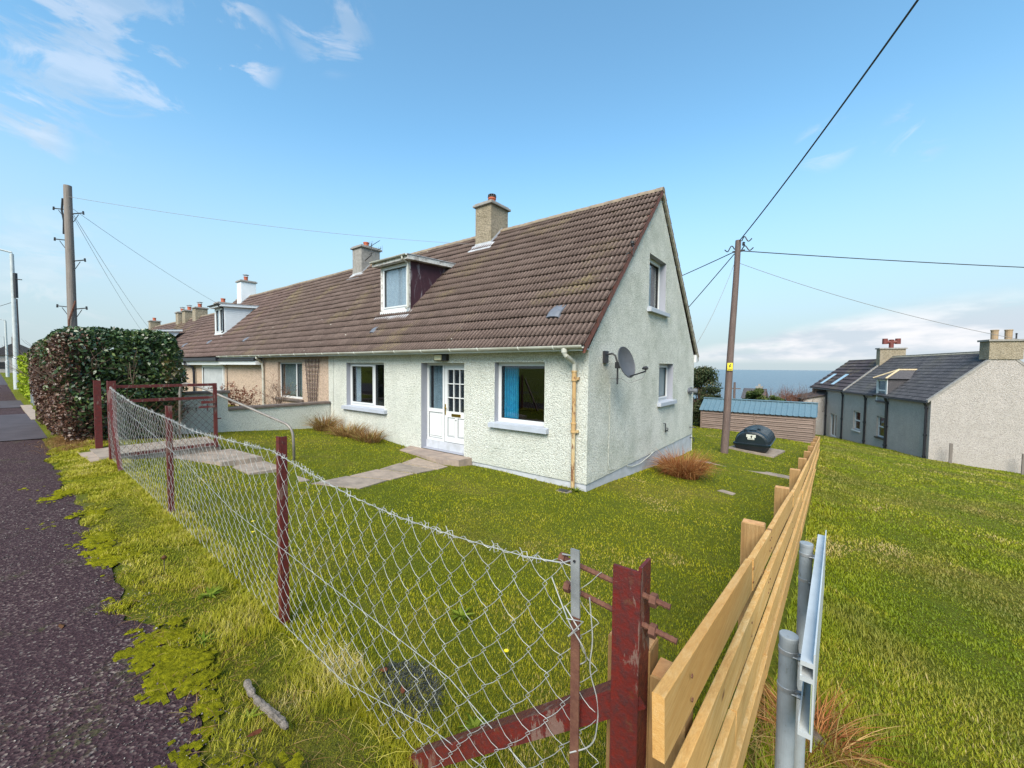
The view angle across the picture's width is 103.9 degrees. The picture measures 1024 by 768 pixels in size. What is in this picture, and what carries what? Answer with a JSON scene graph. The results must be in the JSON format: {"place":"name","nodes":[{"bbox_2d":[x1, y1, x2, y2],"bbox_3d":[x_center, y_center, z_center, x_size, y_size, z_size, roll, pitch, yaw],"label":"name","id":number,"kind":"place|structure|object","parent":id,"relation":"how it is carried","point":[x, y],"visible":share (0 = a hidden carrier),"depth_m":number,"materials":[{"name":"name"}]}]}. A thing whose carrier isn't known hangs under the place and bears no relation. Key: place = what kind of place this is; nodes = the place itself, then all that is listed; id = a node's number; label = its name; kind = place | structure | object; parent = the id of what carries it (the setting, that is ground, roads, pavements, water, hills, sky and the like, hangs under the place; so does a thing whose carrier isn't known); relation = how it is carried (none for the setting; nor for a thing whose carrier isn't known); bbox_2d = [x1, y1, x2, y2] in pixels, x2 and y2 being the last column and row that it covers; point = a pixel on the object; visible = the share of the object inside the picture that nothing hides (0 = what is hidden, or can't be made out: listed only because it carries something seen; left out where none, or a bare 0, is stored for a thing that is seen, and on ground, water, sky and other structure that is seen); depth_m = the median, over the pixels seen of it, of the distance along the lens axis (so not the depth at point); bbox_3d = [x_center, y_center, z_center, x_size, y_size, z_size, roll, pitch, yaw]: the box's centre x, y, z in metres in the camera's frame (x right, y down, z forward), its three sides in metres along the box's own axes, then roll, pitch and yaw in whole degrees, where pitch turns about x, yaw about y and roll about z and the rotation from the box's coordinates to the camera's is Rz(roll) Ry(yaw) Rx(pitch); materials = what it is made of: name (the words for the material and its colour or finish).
{"place":"outdoors","nodes":[
{"label":"outdoors","id":0,"kind":"place"},
{"bbox_2d":[0,374,7,384],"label":"pavement","id":1,"kind":"structure","parent":0,"point":[2,381],"depth_m":35.60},
{"bbox_2d":[0,385,201,767],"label":"pavement","id":2,"kind":"structure","parent":0,"point":[27,640],"depth_m":2.28,"materials":[{"name":"asphalt"}]},
{"bbox_2d":[0,400,46,440],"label":"pavement patch","id":3,"kind":"object","parent":2,"relation":"on","point":[18,426],"visible":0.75,"depth_m":10.04,"materials":[{"name":"concrete"}]},
{"bbox_2d":[0,495,264,767],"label":"loose chippings","id":4,"kind":"object","parent":2,"relation":"on","point":[117,725],"visible":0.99,"depth_m":2.02,"materials":[{"name":"gravel"}]},
{"bbox_2d":[18,487,303,767],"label":"moss","id":5,"kind":"object","parent":2,"relation":"on","point":[167,667],"visible":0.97,"depth_m":2.18,"materials":[{"name":"plant"}]},
{"bbox_2d":[114,472,455,767],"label":"rank grass","id":6,"kind":"structure","parent":0,"point":[181,533],"depth_m":2.43,"materials":[{"name":"plant"}]},
{"bbox_2d":[311,476,387,488],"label":"slab","id":7,"kind":"structure","parent":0,"point":[352,482],"depth_m":6.46,"materials":[{"name":"concrete"}]},
{"bbox_2d":[350,469,413,479],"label":"slab","id":8,"kind":"structure","parent":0,"point":[382,474],"depth_m":7.17,"materials":[{"name":"concrete"}]},
{"bbox_2d":[380,463,434,473],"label":"slab","id":9,"kind":"structure","parent":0,"point":[402,467],"depth_m":7.88,"materials":[{"name":"concrete"}]},
{"bbox_2d":[403,458,447,469],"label":"slab","id":10,"kind":"structure","parent":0,"point":[419,462],"depth_m":8.54,"materials":[{"name":"concrete"}]},
{"bbox_2d":[0,373,1023,767],"bbox_3d":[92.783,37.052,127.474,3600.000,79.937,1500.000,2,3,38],"label":"ground","id":11,"kind":"structure","parent":0,"point":[464,641],"depth_m":4.04,"materials":[{"name":"plant"}]},
{"bbox_2d":[0,319,9,376],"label":"street lamp","id":12,"kind":"object","parent":11,"relation":"on","point":[6,353],"visible":0.87,"depth_m":48.53,"materials":[{"name":"grey metal"}]},
{"bbox_2d":[0,249,21,388],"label":"street lamp","id":13,"kind":"object","parent":11,"relation":"on","point":[14,279],"visible":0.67,"depth_m":24.53,"materials":[{"name":"grey metal"}]},
{"bbox_2d":[0,337,29,372],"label":"distant house","id":14,"kind":"structure","parent":11,"relation":"on","point":[24,349],"depth_m":72.26,"materials":[{"name":"grey stone"}]},
{"bbox_2d":[0,362,4,368],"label":"window","id":15,"kind":"structure","parent":14,"relation":"in","point":[1,363],"depth_m":71.84,"materials":[{"name":"black"}]},
{"bbox_2d":[16,299,20,354],"bbox_3d":[-43.054,-3.741,34.869,0.930,7.355,0.338,2,3,38],"label":"telegraph pole","id":16,"kind":"object","parent":11,"relation":"on","point":[18,326],"visible":0.25,"depth_m":34.93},
{"bbox_2d":[16,352,30,400],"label":"conifer hedge","id":17,"kind":"object","parent":11,"relation":"on","point":[22,388],"visible":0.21,"depth_m":18.70,"materials":[{"name":"green"}]},
{"bbox_2d":[20,405,35,419],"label":"entry slab","id":18,"kind":"structure","parent":11,"relation":"on","point":[29,411],"depth_m":13.35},
{"bbox_2d":[29,368,35,405],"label":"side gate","id":19,"kind":"structure","parent":11,"relation":"on","point":[32,400],"depth_m":15.81,"materials":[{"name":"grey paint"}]},
{"bbox_2d":[24,433,105,453],"bbox_3d":[-8.701,1.136,7.973,2.686,0.248,1.438,2,3,38],"label":"hedge debris","id":20,"kind":"object","parent":11,"relation":"on","point":[62,441],"visible":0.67,"depth_m":7.70,"materials":[{"name":"plant"}]},
{"bbox_2d":[52,184,87,326],"bbox_3d":[-13.355,-2.431,12.126,0.922,7.031,0.279,1,2,12],"label":"telegraph pole","id":21,"kind":"object","parent":11,"relation":"on","point":[68,231],"visible":0.7,"depth_m":12.04,"materials":[{"name":"brown wood"}]},
{"bbox_2d":[74,218,136,323],"bbox_3d":[-21.538,-4.525,22.351,0.010,2.440,26.494,-1,3,-39],"label":"overhead cable","id":22,"kind":"object","parent":21,"relation":"attached to","point":[101,266],"visible":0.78,"depth_m":15.78,"materials":[{"name":"grey plastic"}]},
{"bbox_2d":[73,214,148,327],"bbox_3d":[-18.956,-4.180,19.985,0.010,2.990,19.578,-1,3,-36],"label":"overhead cable","id":23,"kind":"object","parent":21,"relation":"attached to","point":[105,265],"visible":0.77,"depth_m":15.35,"materials":[{"name":"grey plastic"}]},
{"bbox_2d":[73,209,217,303],"bbox_3d":[-14.015,-4.647,16.208,0.010,1.720,8.550,0,2,-10],"label":"overhead cable","id":24,"kind":"object","parent":21,"relation":"attached to","point":[140,255],"visible":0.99,"depth_m":14.70,"materials":[{"name":"grey plastic"}]},
{"bbox_2d":[72,197,473,244],"bbox_3d":[-7.243,-5.101,12.595,12.073,0.940,0.010,0,2,-6],"label":"overhead cable","id":25,"kind":"object","parent":21,"relation":"attached to","point":[264,225],"visible":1,"depth_m":12.54,"materials":[{"name":"grey plastic"}]},
{"bbox_2d":[79,452,98,462],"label":"gate sill","id":26,"kind":"structure","parent":11,"relation":"on","point":[92,457],"depth_m":6.73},
{"bbox_2d":[93,380,102,448],"bbox_3d":[-7.577,0.633,7.334,0.091,1.400,0.091,2,3,38],"label":"gate post","id":27,"kind":"object","parent":11,"relation":"on","point":[97,414],"visible":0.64,"depth_m":7.30,"materials":[{"name":"red paint"}]},
{"bbox_2d":[2,326,196,442],"bbox_3d":[-9.915,0.024,9.966,6.136,2.760,3.467,2,3,38],"label":"laurel hedge","id":28,"kind":"object","parent":11,"relation":"on","point":[67,367],"visible":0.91,"depth_m":8.29,"materials":[{"name":"green plant"}]},
{"bbox_2d":[106,381,122,470],"bbox_3d":[-6.157,0.676,6.227,0.823,1.430,0.116,2,3,38],"label":"gate post","id":29,"kind":"object","parent":11,"relation":"on","point":[112,385],"visible":0.64,"depth_m":6.30,"materials":[{"name":"red paint"}]},
{"bbox_2d":[116,383,220,456],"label":"garden gate","id":30,"kind":"structure","parent":29,"relation":"attached to","point":[214,407],"depth_m":7.20,"materials":[{"name":"red paint"}]},
{"bbox_2d":[90,436,219,459],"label":"garden path","id":31,"kind":"structure","parent":11,"relation":"on","point":[101,453],"depth_m":7.39,"materials":[{"name":"concrete"}]},
{"bbox_2d":[161,555,166,570],"bbox_3d":[-2.793,1.439,3.218,0.036,0.131,0.034,2,3,38],"label":"seed head","id":32,"kind":"object","parent":11,"relation":"on","point":[163,557],"visible":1,"depth_m":3.21},
{"bbox_2d":[147,307,184,329],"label":"terraced house","id":33,"kind":"structure","parent":11,"relation":"on","point":[153,324],"depth_m":36.93,"materials":[{"name":"brown tile"}]},
{"bbox_2d":[163,394,196,421],"bbox_3d":[-8.242,0.660,9.583,1.353,0.968,1.027,1,2,12],"label":"bare shrub","id":34,"kind":"object","parent":11,"relation":"on","point":[184,410],"visible":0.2,"depth_m":9.56,"materials":[{"name":"brown plant"}]},
{"bbox_2d":[153,298,230,391],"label":"terraced house","id":35,"kind":"structure","parent":11,"relation":"on","point":[194,319],"depth_m":30.69,"materials":[{"name":"brown tile"}]},
{"bbox_2d":[187,631,218,646],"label":"weed","id":36,"kind":"object","parent":11,"relation":"on","point":[202,639],"visible":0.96,"depth_m":2.42,"materials":[{"name":"green plant"}]},
{"bbox_2d":[197,584,227,600],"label":"weed","id":37,"kind":"object","parent":11,"relation":"on","point":[211,592],"visible":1,"depth_m":2.96,"materials":[{"name":"green plant"}]},
{"bbox_2d":[173,449,261,465],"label":"garden path","id":38,"kind":"structure","parent":11,"relation":"on","point":[245,455],"depth_m":7.09,"materials":[{"name":"concrete"}]},
{"bbox_2d":[208,381,260,406],"bbox_3d":[-9.492,0.439,13.650,1.381,1.110,1.807,2,3,38],"label":"bare shrub","id":39,"kind":"object","parent":11,"relation":"on","point":[239,397],"visible":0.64,"depth_m":13.75,"materials":[{"name":"plant"}]},
{"bbox_2d":[165,274,305,391],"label":"cream house","id":40,"kind":"structure","parent":11,"relation":"on","point":[226,326],"depth_m":21.14,"materials":[{"name":"brown tile"}]},
{"bbox_2d":[202,365,224,390],"bbox_3d":[-14.508,-0.251,19.445,3.100,1.350,0.065,2,3,38],"label":"window","id":41,"kind":"structure","parent":40,"relation":"in","point":[210,373],"depth_m":19.35,"materials":[{"name":"white plastic"}]},
{"bbox_2d":[215,308,223,334],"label":"dormer window","id":42,"kind":"structure","parent":40,"relation":"in","point":[218,312],"depth_m":21.41,"materials":[{"name":"white plastic"}]},
{"bbox_2d":[178,383,295,460],"bbox_3d":[-5.548,0.759,7.988,3.028,1.532,0.109,1,2,15],"label":"handrail","id":43,"kind":"object","parent":11,"relation":"on","point":[254,410],"visible":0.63,"depth_m":7.89,"materials":[{"name":"metal"}]},
{"bbox_2d":[161,390,330,433],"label":"boundary wall","id":44,"kind":"structure","parent":11,"relation":"on","point":[237,418],"depth_m":10.90,"materials":[{"name":"paint"}]},
{"bbox_2d":[238,705,264,726],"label":"weed","id":45,"kind":"object","parent":11,"relation":"on","point":[247,715],"visible":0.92,"depth_m":1.91,"materials":[{"name":"green plant"}]},
{"bbox_2d":[246,728,261,736],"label":"dead leaf","id":46,"kind":"object","parent":11,"relation":"on","point":[256,732],"visible":1,"depth_m":1.79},
{"bbox_2d":[233,461,275,474],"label":"garden path","id":47,"kind":"structure","parent":11,"relation":"on","point":[256,470],"depth_m":6.70,"materials":[{"name":"concrete"}]},
{"bbox_2d":[44,439,485,767],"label":"verge grass","id":48,"kind":"structure","parent":11,"relation":"on","point":[83,468],"depth_m":2.85,"materials":[{"name":"plant"}]},
{"bbox_2d":[243,679,288,729],"bbox_3d":[-1.219,1.568,1.964,0.460,0.036,0.046,2,3,36],"label":"broken stick","id":49,"kind":"object","parent":11,"relation":"on","point":[277,717],"visible":1,"depth_m":1.93,"materials":[{"name":"wood"}]},
{"bbox_2d":[256,370,297,404],"bbox_3d":[-7.748,0.193,13.325,1.600,1.599,1.399,2,3,38],"label":"bare shrub","id":50,"kind":"object","parent":11,"relation":"on","point":[279,401],"visible":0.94,"depth_m":13.21,"materials":[{"name":"plant"}]},
{"bbox_2d":[297,476,309,481],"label":"garden path","id":51,"kind":"structure","parent":11,"relation":"on","point":[301,479],"depth_m":6.34,"materials":[{"name":"concrete"}]},
{"bbox_2d":[299,411,347,430],"bbox_3d":[-5.606,1.068,11.902,1.581,0.728,1.654,-1,3,-26],"label":"sedge clump","id":52,"kind":"object","parent":11,"relation":"on","point":[316,422],"visible":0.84,"depth_m":11.78,"materials":[{"name":"plant"}]},
{"bbox_2d":[216,242,447,405],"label":"peach house","id":53,"kind":"structure","parent":11,"relation":"on","point":[307,320],"depth_m":15.81,"materials":[{"name":"brown concrete"}]},
{"bbox_2d":[280,362,302,398],"bbox_3d":[-7.927,-0.139,14.591,1.950,1.300,0.146,2,3,38],"label":"window","id":54,"kind":"structure","parent":53,"relation":"in","point":[293,370],"depth_m":14.74,"materials":[{"name":"white plastic"}]},
{"bbox_2d":[305,359,318,401],"bbox_3d":[-6.661,0.059,13.335,0.943,1.773,0.043,2,3,38],"label":"garden trellis","id":55,"kind":"object","parent":53,"relation":"attached to","point":[314,379],"visible":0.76,"depth_m":13.33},
{"bbox_2d":[365,240,380,260],"bbox_3d":[-5.806,-5.648,16.859,1.336,0.723,0.162,3,3,43],"label":"roof aerial","id":56,"kind":"object","parent":53,"relation":"attached to","point":[374,251],"visible":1,"depth_m":16.90,"materials":[{"name":"black metal"}]},
{"bbox_2d":[321,418,375,437],"bbox_3d":[-4.611,1.206,11.234,2.036,0.599,1.677,2,3,38],"label":"sedge clump","id":57,"kind":"object","parent":11,"relation":"on","point":[341,430],"visible":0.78,"depth_m":11.14,"materials":[{"name":"plant"}]},
{"bbox_2d":[344,424,388,443],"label":"sedge clump","id":58,"kind":"object","parent":11,"relation":"on","point":[372,437],"visible":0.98,"depth_m":10.52,"materials":[{"name":"plant"}]},
{"bbox_2d":[108,387,677,767],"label":"chain link fence","id":59,"kind":"object","parent":11,"relation":"on","point":[619,699],"visible":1,"depth_m":1.42,"materials":[{"name":"metal"}]},
{"bbox_2d":[366,659,451,722],"bbox_3d":[-0.623,1.745,2.305,0.588,0.094,0.496,2,3,38],"label":"withered patch","id":60,"kind":"object","parent":11,"relation":"on","point":[416,671],"visible":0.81,"depth_m":2.30,"materials":[{"name":"plant"}]},
{"bbox_2d":[445,603,474,622],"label":"weed","id":61,"kind":"object","parent":11,"relation":"on","point":[460,614],"visible":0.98,"depth_m":3.05,"materials":[{"name":"green plant"}]},
{"bbox_2d":[458,712,490,731],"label":"weed","id":62,"kind":"object","parent":11,"relation":"on","point":[472,723],"visible":0.6,"depth_m":2.09,"materials":[{"name":"green plant"}]},
{"bbox_2d":[316,187,698,491],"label":"white house","id":63,"kind":"structure","parent":11,"relation":"on","point":[506,368],"depth_m":9.66,"materials":[{"name":"grey paint"}]},
{"bbox_2d":[350,363,383,408],"bbox_3d":[-4.125,0.034,11.719,1.916,1.303,0.195,2,3,38],"label":"window","id":64,"kind":"structure","parent":63,"relation":"in","point":[358,365],"depth_m":11.98,"materials":[{"name":"white plastic"}]},
{"bbox_2d":[380,262,409,314],"bbox_3d":[-3.500,-2.849,12.054,1.420,1.440,0.120,2,3,38],"label":"dormer window","id":65,"kind":"structure","parent":63,"relation":"in","point":[395,276],"depth_m":12.13,"materials":[{"name":"white plastic"}]},
{"bbox_2d":[444,366,463,444],"bbox_3d":[-1.335,0.496,9.556,0.808,1.862,0.105,2,3,38],"label":"door","id":66,"kind":"structure","parent":63,"relation":"in","point":[454,375],"depth_m":9.62,"materials":[{"name":"white plastic"}]},
{"bbox_2d":[498,362,544,425],"bbox_3d":[0.272,0.197,8.347,1.266,1.290,0.197,2,3,38],"label":"window","id":67,"kind":"structure","parent":63,"relation":"in","point":[511,368],"depth_m":8.57,"materials":[{"name":"white plastic"}]},
{"bbox_2d":[603,347,647,383],"bbox_3d":[2.139,-0.346,7.484,0.846,0.712,0.523,2,3,38],"label":"satellite dish","id":68,"kind":"object","parent":63,"relation":"attached to","point":[625,362],"visible":1,"depth_m":7.55,"materials":[{"name":"black metal"}]},
{"bbox_2d":[649,259,659,309],"bbox_3d":[3.509,-2.483,10.130,0.083,1.297,1.262,2,3,38],"label":"window","id":69,"kind":"structure","parent":63,"relation":"in","point":[652,262],"depth_m":10.53,"materials":[{"name":"white plastic"}]},
{"bbox_2d":[658,364,667,400],"bbox_3d":[4.019,-0.043,10.917,0.083,1.017,1.230,2,3,38],"label":"window","id":70,"kind":"structure","parent":63,"relation":"in","point":[663,368],"depth_m":11.19,"materials":[{"name":"white plastic"}]},
{"bbox_2d":[556,488,571,493],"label":"drain block","id":71,"kind":"structure","parent":11,"relation":"on","point":[566,491],"depth_m":7.16,"materials":[{"name":"concrete"}]},
{"bbox_2d":[639,444,728,480],"bbox_3d":[4.014,1.807,9.437,2.179,0.801,2.277,2,3,38],"label":"sedge clump","id":72,"kind":"object","parent":11,"relation":"on","point":[693,469],"visible":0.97,"depth_m":9.17,"materials":[{"name":"brown plant"}]},
{"bbox_2d":[692,366,722,425],"bbox_3d":[12.131,0.833,26.182,3.202,4.173,3.119,2,3,38],"label":"pine tree","id":73,"kind":"object","parent":11,"relation":"on","point":[703,379],"visible":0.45,"depth_m":25.40,"materials":[{"name":"plant"}]},
{"bbox_2d":[606,436,819,767],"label":"wooden fence","id":74,"kind":"object","parent":11,"relation":"on","point":[678,736],"visible":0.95,"depth_m":1.56,"materials":[{"name":"brown wood"}]},
{"bbox_2d":[717,489,735,494],"bbox_3d":[4.482,2.300,8.345,0.247,0.138,0.306,-2,3,-41],"label":"inspection cover","id":75,"kind":"object","parent":11,"relation":"on","point":[727,492],"visible":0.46,"depth_m":8.33,"materials":[{"name":"concrete"}]},
{"bbox_2d":[732,382,740,398],"bbox_3d":[19.905,2.368,35.940,0.950,5.052,0.240,2,3,38],"label":"telegraph pole","id":76,"kind":"object","parent":11,"relation":"on","point":[734,388],"visible":0.33,"depth_m":35.80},
{"bbox_2d":[720,236,753,453],"bbox_3d":[7.418,-1.058,13.281,0.838,7.561,0.400,2,3,24],"label":"telegraph pole","id":77,"kind":"object","parent":11,"relation":"on","point":[724,448],"visible":0.95,"depth_m":13.29,"materials":[{"name":"brown"}]},
{"bbox_2d":[682,253,731,275],"bbox_3d":[6.209,-5.059,23.926,0.029,0.585,21.386,0,2,-6],"label":"overhead cable","id":78,"kind":"object","parent":77,"relation":"attached to","point":[707,264],"visible":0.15,"depth_m":14.77,"materials":[{"name":"grey plastic"}]},
{"bbox_2d":[689,254,733,306],"bbox_3d":[6.873,-2.943,15.895,0.027,3.015,5.147,0,2,-12],"label":"overhead cable","id":79,"kind":"object","parent":77,"relation":"attached to","point":[712,279],"visible":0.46,"depth_m":14.34,"materials":[{"name":"grey plastic"}]},
{"bbox_2d":[696,265,733,344],"bbox_3d":[6.685,-2.525,13.367,1.438,3.066,0.013,0,2,-1],"label":"overhead cable","id":80,"kind":"object","parent":77,"relation":"attached to","point":[717,304],"visible":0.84,"depth_m":13.36,"materials":[{"name":"grey plastic"}]},
{"bbox_2d":[740,0,918,239],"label":"overhead cable","id":81,"kind":"object","parent":77,"relation":"attached to","point":[889,39],"visible":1,"depth_m":7.39,"materials":[{"name":"grey plastic"}]},
{"bbox_2d":[740,263,1020,339],"bbox_3d":[16.425,-1.998,12.624,17.917,3.800,0.052,1,2,4],"label":"overhead cable","id":82,"kind":"object","parent":77,"relation":"attached to","point":[882,308],"visible":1,"depth_m":12.94,"materials":[{"name":"grey plastic"}]},
{"bbox_2d":[743,251,1023,267],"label":"overhead cable","id":83,"kind":"object","parent":77,"relation":"attached to","point":[881,259],"visible":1,"depth_m":13.55,"materials":[{"name":"grey plastic"}]},
{"bbox_2d":[741,384,767,398],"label":"distant house","id":84,"kind":"structure","parent":11,"relation":"on","point":[745,390],"depth_m":51.75,"materials":[{"name":"grey stone"}]},
{"bbox_2d":[729,445,784,457],"bbox_3d":[9.107,2.515,14.910,1.446,0.469,2.387,3,3,42],"label":"tank base","id":85,"kind":"object","parent":11,"relation":"on","point":[772,452],"visible":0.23,"depth_m":14.26,"materials":[{"name":"concrete"}]},
{"bbox_2d":[733,425,775,452],"bbox_3d":[9.073,1.977,14.950,1.160,0.789,2.120,2,3,38],"label":"oil tank","id":86,"kind":"object","parent":85,"relation":"on","point":[758,438],"visible":1,"depth_m":14.26,"materials":[{"name":"black plastic"}]},
{"bbox_2d":[745,388,768,399],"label":"green bush","id":87,"kind":"object","parent":11,"relation":"on","point":[756,394],"visible":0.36,"depth_m":31.86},
{"bbox_2d":[699,397,817,442],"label":"timber shed","id":88,"kind":"structure","parent":11,"relation":"on","point":[792,420],"depth_m":21.79,"materials":[{"name":"brown"}]},
{"bbox_2d":[769,395,785,400],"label":"green bush","id":89,"kind":"object","parent":11,"relation":"on","point":[773,397],"visible":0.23,"depth_m":32.26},
{"bbox_2d":[764,385,811,401],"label":"bare thicket","id":90,"kind":"object","parent":11,"relation":"on","point":[789,399],"visible":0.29,"depth_m":35.63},
{"bbox_2d":[766,385,816,401],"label":"bare thicket","id":91,"kind":"object","parent":11,"relation":"on","point":[795,394],"visible":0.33,"depth_m":35.98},
{"bbox_2d":[774,530,826,767],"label":"street sign","id":92,"kind":"object","parent":11,"relation":"on","point":[798,658],"visible":1,"depth_m":0.96,"materials":[{"name":"grey paint"}]},
{"bbox_2d":[789,384,826,411],"bbox_3d":[26.351,2.068,35.899,5.130,4.208,4.040,2,3,38],"label":"bare thicket","id":93,"kind":"object","parent":11,"relation":"on","point":[809,396],"visible":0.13,"depth_m":35.02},
{"bbox_2d":[731,675,913,767],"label":"dead straw","id":94,"kind":"object","parent":11,"relation":"on","point":[769,744],"visible":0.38,"depth_m":2.15,"materials":[{"name":"plant"}]},
{"bbox_2d":[756,669,921,767],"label":"sedge clump","id":95,"kind":"object","parent":11,"relation":"on","point":[825,726],"visible":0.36,"depth_m":2.20,"materials":[{"name":"brown plant"}]},
{"bbox_2d":[747,435,1023,767],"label":"field grass","id":96,"kind":"structure","parent":11,"relation":"on","point":[827,611],"depth_m":4.02,"materials":[{"name":"plant"}]},
{"bbox_2d":[790,329,1023,472],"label":"grey cottage","id":97,"kind":"structure","parent":11,"relation":"on","point":[969,406],"depth_m":21.51,"materials":[{"name":"grey"}]},
{"bbox_2d":[831,414,835,436],"bbox_3d":[26.316,3.359,32.658,0.060,1.850,1.300,1,3,20],"label":"patio door","id":98,"kind":"structure","parent":97,"relation":"in","point":[832,414],"depth_m":32.69,"materials":[{"name":"white plastic"}]},
{"bbox_2d":[851,411,859,432],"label":"window","id":99,"kind":"structure","parent":97,"relation":"in","point":[855,429],"depth_m":29.09,"materials":[{"name":"white plastic"}]},
{"bbox_2d":[874,416,883,439],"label":"window","id":100,"kind":"structure","parent":97,"relation":"in","point":[880,437],"depth_m":26.06,"materials":[{"name":"white plastic"}]},
{"bbox_2d":[875,380,885,402],"bbox_3d":[23.688,0.456,25.680,0.140,1.440,1.220,1,3,20],"label":"dormer window","id":101,"kind":"structure","parent":97,"relation":"in","point":[882,401],"depth_m":25.93,"materials":[{"name":"white plastic"}]},
{"bbox_2d":[948,443,952,462],"bbox_3d":[22.318,3.673,20.388,0.120,1.320,0.110,2,3,38],"label":"fence stub","id":102,"kind":"object","parent":11,"relation":"on","point":[950,452],"visible":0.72,"depth_m":20.34,"materials":[{"name":"concrete"}]},
{"bbox_2d":[1021,454,1023,474],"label":"fence stub","id":103,"kind":"object","parent":11,"relation":"on","point":[1022,466],"visible":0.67,"depth_m":19.45,"materials":[{"name":"concrete"}]},
{"bbox_2d":[0,0,1023,370],"label":"sky","id":104,"kind":"structure","parent":0,"point":[385,119],"materials":[{"name":"blue"}]},
{"bbox_2d":[706,462,788,478],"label":"garden path","id":105,"kind":"structure","parent":0,"point":[777,475],"depth_m":10.58,"materials":[{"name":"concrete"}]},
{"bbox_2d":[693,370,874,402],"bbox_3d":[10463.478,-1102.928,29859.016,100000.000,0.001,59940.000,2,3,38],"label":"sea","id":106,"kind":"structure","parent":0,"point":[773,380],"depth_m":1523.27,"materials":[{"name":"blue liquid"}]}
]}

